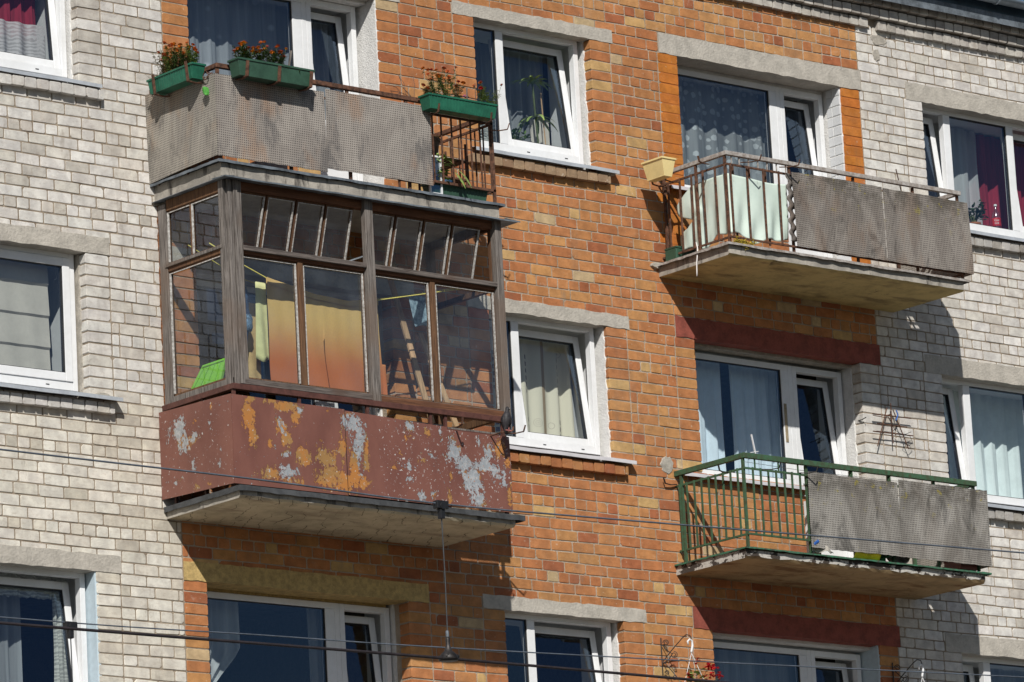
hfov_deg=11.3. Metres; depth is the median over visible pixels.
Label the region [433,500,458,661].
wire hanger
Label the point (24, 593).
lace valance
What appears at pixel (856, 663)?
balcony door
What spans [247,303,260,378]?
hanging cloth
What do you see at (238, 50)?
marigold plant
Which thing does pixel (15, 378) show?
window
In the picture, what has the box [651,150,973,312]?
balcony
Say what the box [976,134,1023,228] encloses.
curtain
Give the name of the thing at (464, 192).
flower box
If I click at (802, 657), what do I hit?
window
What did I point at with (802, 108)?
balcony door
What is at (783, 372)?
window
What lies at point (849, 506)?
balcony
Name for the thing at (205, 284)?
window
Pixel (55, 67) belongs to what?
window
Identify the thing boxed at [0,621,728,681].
contact wire
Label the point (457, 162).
shelf
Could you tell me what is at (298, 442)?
glazed balcony
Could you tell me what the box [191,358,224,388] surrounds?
plastic lid
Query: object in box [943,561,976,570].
maroon box
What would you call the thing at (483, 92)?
marigold plant
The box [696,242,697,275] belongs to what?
dangling cord
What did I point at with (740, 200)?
tarp
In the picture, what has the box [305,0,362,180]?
balcony door
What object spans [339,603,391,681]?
balcony door
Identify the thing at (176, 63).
marigold plant
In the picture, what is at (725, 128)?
net curtain
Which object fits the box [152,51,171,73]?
marigold plant
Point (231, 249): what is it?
window frame
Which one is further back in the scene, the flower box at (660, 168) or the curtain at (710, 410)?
the curtain at (710, 410)
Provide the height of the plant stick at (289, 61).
0.202 m
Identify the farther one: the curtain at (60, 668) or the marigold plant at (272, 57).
the marigold plant at (272, 57)
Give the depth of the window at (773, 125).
50.55 m
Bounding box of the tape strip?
[784,404,788,441]
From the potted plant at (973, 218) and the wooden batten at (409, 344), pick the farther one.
the potted plant at (973, 218)
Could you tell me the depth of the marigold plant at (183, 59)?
44.69 m
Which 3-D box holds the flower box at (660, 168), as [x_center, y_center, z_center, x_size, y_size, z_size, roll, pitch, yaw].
[1.389,-1.615,48.667,0.186,0.180,0.298,8,-17,-40]
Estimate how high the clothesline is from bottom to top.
0.413 m
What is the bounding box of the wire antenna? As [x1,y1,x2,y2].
[872,403,912,448]
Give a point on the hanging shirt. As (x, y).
(262, 349)
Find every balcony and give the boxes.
[145,60,519,239]
[157,179,525,546]
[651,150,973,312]
[663,452,991,599]
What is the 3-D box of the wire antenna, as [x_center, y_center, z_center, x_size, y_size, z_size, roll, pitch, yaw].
[3.708,0.834,50.406,0.545,0.452,0.082,8,-17,-40]
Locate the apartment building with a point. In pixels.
(866, 86)
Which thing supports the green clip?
attached to the balcony at (187, 127)
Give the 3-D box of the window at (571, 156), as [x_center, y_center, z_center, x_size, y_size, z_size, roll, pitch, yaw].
[0.121,-2.257,48.464,1.760,1.333,0.588,8,-17,-40]
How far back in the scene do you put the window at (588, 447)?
47.91 m
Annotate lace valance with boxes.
[0,572,66,599]
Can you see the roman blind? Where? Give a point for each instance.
(24, 324)
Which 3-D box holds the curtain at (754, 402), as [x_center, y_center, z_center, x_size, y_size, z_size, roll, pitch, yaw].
[2.382,0.804,49.992,0.685,1.180,0.076,8,-17,-40]
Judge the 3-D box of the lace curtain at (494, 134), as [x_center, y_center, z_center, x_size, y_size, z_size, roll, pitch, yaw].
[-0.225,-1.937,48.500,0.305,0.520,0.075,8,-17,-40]
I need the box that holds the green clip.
[202,87,208,95]
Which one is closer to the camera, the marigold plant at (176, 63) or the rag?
the marigold plant at (176, 63)
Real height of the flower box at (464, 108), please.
0.135 m
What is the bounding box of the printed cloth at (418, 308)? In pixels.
[408,294,437,326]
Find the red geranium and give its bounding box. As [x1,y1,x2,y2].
[680,657,723,681]
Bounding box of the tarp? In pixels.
[677,173,788,249]
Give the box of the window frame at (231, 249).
[158,179,510,429]
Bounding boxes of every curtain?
[0,0,35,24]
[0,19,44,58]
[52,593,69,681]
[189,0,287,73]
[207,599,239,681]
[310,609,314,654]
[311,22,328,88]
[480,119,495,141]
[489,327,574,436]
[530,119,549,144]
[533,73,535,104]
[679,77,768,179]
[695,360,725,470]
[726,652,780,681]
[728,365,782,477]
[750,103,767,173]
[923,125,982,224]
[943,390,1023,498]
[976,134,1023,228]
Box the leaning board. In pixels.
[804,501,814,553]
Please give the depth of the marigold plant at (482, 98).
46.35 m
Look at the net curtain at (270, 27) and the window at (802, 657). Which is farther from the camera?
the window at (802, 657)
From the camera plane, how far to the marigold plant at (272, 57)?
44.81 m
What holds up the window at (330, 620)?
in the apartment building
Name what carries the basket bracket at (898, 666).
attached to the apartment building
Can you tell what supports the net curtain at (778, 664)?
hanging from the apartment building
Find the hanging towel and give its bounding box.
[266,277,382,393]
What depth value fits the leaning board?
48.70 m
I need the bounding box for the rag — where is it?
[812,546,832,553]
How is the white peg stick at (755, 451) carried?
attached to the balcony at (849, 506)
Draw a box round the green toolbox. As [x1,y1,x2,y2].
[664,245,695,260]
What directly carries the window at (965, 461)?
in the apartment building
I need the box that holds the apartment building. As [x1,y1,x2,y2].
[0,0,1023,681]
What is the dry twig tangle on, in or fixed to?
on the balcony at (187, 127)
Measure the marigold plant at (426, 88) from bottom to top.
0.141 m
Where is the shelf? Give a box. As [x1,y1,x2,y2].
[398,144,467,189]
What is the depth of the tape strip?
49.87 m
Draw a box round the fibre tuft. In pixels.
[732,236,756,249]
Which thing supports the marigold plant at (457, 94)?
in the flower box at (464, 108)
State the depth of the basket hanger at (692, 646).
47.80 m
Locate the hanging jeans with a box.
[245,286,252,341]
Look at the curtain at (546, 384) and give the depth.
48.31 m
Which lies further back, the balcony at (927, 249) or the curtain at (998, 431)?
the curtain at (998, 431)
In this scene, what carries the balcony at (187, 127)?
attached to the apartment building
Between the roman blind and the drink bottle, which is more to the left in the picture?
the roman blind
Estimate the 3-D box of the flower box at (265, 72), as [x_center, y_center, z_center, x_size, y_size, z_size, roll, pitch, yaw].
[-2.088,-2.320,44.800,0.848,0.155,0.156,8,-17,-40]
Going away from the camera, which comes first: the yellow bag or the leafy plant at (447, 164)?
the leafy plant at (447, 164)
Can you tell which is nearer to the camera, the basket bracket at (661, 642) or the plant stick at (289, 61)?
the plant stick at (289, 61)
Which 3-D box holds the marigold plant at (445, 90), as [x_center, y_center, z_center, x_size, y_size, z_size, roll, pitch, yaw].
[-0.592,-2.301,46.111,0.155,0.349,0.248,-14,-17,39]
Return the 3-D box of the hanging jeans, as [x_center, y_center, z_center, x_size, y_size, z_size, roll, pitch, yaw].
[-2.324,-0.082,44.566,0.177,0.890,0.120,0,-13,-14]
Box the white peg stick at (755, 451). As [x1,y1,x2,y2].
[750,434,758,453]
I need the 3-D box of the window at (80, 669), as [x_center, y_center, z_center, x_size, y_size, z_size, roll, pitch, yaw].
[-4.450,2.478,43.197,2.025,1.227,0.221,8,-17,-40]
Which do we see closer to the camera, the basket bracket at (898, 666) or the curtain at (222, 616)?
the curtain at (222, 616)
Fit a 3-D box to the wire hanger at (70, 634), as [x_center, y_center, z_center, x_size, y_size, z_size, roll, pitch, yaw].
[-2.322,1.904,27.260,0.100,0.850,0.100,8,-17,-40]
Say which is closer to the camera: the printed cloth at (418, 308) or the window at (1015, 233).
the printed cloth at (418, 308)
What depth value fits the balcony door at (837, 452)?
50.33 m
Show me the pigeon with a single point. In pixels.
(506, 420)
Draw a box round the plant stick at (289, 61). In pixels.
[288,50,291,65]
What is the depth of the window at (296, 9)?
46.86 m
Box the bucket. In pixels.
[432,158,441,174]
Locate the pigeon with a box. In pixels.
[501,407,511,434]
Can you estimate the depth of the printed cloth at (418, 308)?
46.23 m
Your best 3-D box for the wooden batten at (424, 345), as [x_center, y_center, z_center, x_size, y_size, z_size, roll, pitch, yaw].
[-0.665,0.349,46.450,0.346,0.914,0.055,-6,-13,12]
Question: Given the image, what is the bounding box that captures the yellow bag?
[853,552,880,559]
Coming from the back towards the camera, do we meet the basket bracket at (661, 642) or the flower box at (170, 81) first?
the basket bracket at (661, 642)
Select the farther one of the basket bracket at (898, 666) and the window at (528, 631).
the basket bracket at (898, 666)
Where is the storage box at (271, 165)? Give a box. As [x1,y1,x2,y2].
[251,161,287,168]
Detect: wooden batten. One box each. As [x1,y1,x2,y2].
[387,279,434,422]
[417,332,458,426]
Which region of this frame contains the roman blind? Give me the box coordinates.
[0,260,50,369]
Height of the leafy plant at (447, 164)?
0.371 m
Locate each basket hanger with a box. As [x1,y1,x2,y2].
[686,638,702,678]
[918,663,924,681]
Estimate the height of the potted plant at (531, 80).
0.812 m
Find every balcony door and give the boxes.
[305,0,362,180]
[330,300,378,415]
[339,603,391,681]
[779,87,832,257]
[791,366,852,557]
[810,650,861,681]
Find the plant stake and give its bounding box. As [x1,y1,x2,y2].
[540,93,545,143]
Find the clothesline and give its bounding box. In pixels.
[188,243,459,300]
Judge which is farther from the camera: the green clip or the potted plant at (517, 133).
the potted plant at (517, 133)
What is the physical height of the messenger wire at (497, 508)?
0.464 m
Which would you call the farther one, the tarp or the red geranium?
the tarp
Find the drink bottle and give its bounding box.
[992,204,1000,227]
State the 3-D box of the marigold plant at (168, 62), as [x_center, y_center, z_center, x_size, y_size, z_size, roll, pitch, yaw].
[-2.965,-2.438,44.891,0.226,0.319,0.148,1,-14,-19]
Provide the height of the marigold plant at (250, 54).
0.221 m
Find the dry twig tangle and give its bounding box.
[385,74,414,95]
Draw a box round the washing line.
[748,462,966,487]
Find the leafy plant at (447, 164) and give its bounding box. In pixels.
[432,153,471,188]
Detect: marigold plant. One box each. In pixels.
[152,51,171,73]
[159,46,178,70]
[162,41,185,68]
[175,43,194,65]
[184,42,198,61]
[231,44,248,57]
[238,40,254,58]
[251,46,266,61]
[258,40,280,62]
[270,47,287,64]
[421,66,444,93]
[421,83,432,93]
[434,66,457,95]
[447,76,465,97]
[473,84,491,101]
[478,81,502,103]
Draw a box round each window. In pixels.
[0,0,102,87]
[0,244,122,401]
[0,566,87,681]
[196,279,329,406]
[206,591,341,681]
[274,0,307,68]
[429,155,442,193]
[472,22,619,173]
[488,314,636,463]
[505,613,613,681]
[666,68,788,206]
[685,352,804,489]
[713,641,811,681]
[922,107,1023,242]
[942,378,1023,511]
[962,656,1023,681]
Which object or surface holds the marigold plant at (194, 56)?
in the flower box at (170, 81)
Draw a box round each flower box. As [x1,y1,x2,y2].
[146,62,205,94]
[227,57,314,89]
[418,92,497,121]
[421,183,487,203]
[641,156,675,181]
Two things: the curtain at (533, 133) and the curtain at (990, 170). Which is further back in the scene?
the curtain at (990, 170)
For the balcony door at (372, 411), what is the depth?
46.52 m
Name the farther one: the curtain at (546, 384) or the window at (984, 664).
the window at (984, 664)
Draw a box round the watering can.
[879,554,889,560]
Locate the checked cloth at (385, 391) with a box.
[382,364,387,394]
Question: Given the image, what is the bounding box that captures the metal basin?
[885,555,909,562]
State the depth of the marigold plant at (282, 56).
44.87 m
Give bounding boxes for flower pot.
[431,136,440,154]
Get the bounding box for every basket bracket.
[660,634,691,676]
[892,659,921,681]
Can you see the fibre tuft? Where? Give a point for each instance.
(743, 241)
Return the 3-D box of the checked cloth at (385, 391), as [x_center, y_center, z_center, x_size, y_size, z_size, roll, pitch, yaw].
[-1.143,0.370,45.457,0.092,0.335,0.030,8,-17,-40]
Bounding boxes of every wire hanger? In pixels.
[63,621,77,681]
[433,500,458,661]
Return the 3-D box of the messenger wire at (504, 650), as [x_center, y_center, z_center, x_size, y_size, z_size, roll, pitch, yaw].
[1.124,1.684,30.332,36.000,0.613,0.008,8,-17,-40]
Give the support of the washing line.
attached to the balcony at (849, 506)
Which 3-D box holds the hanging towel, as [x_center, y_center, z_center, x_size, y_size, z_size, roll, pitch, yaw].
[-1.637,-0.013,45.097,1.245,0.981,0.056,8,-17,-40]
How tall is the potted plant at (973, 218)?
0.362 m
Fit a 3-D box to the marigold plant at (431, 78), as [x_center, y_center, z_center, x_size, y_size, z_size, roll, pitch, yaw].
[-0.704,-2.294,46.040,0.241,0.315,0.165,0,-13,-12]
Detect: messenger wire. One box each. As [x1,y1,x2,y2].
[0,448,1023,553]
[0,616,1023,677]
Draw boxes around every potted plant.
[509,75,557,142]
[511,121,530,139]
[968,199,988,223]
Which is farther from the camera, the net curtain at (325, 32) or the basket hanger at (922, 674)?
the basket hanger at (922, 674)
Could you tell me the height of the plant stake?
0.671 m
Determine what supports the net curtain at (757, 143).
hanging from the apartment building
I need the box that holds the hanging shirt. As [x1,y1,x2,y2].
[255,282,268,361]
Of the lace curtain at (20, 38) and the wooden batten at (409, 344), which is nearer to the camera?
the lace curtain at (20, 38)
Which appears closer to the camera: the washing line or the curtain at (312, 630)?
the curtain at (312, 630)
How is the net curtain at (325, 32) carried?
hanging from the apartment building
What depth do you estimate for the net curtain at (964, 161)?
52.64 m
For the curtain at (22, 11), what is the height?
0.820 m
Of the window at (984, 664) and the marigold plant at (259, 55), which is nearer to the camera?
the marigold plant at (259, 55)

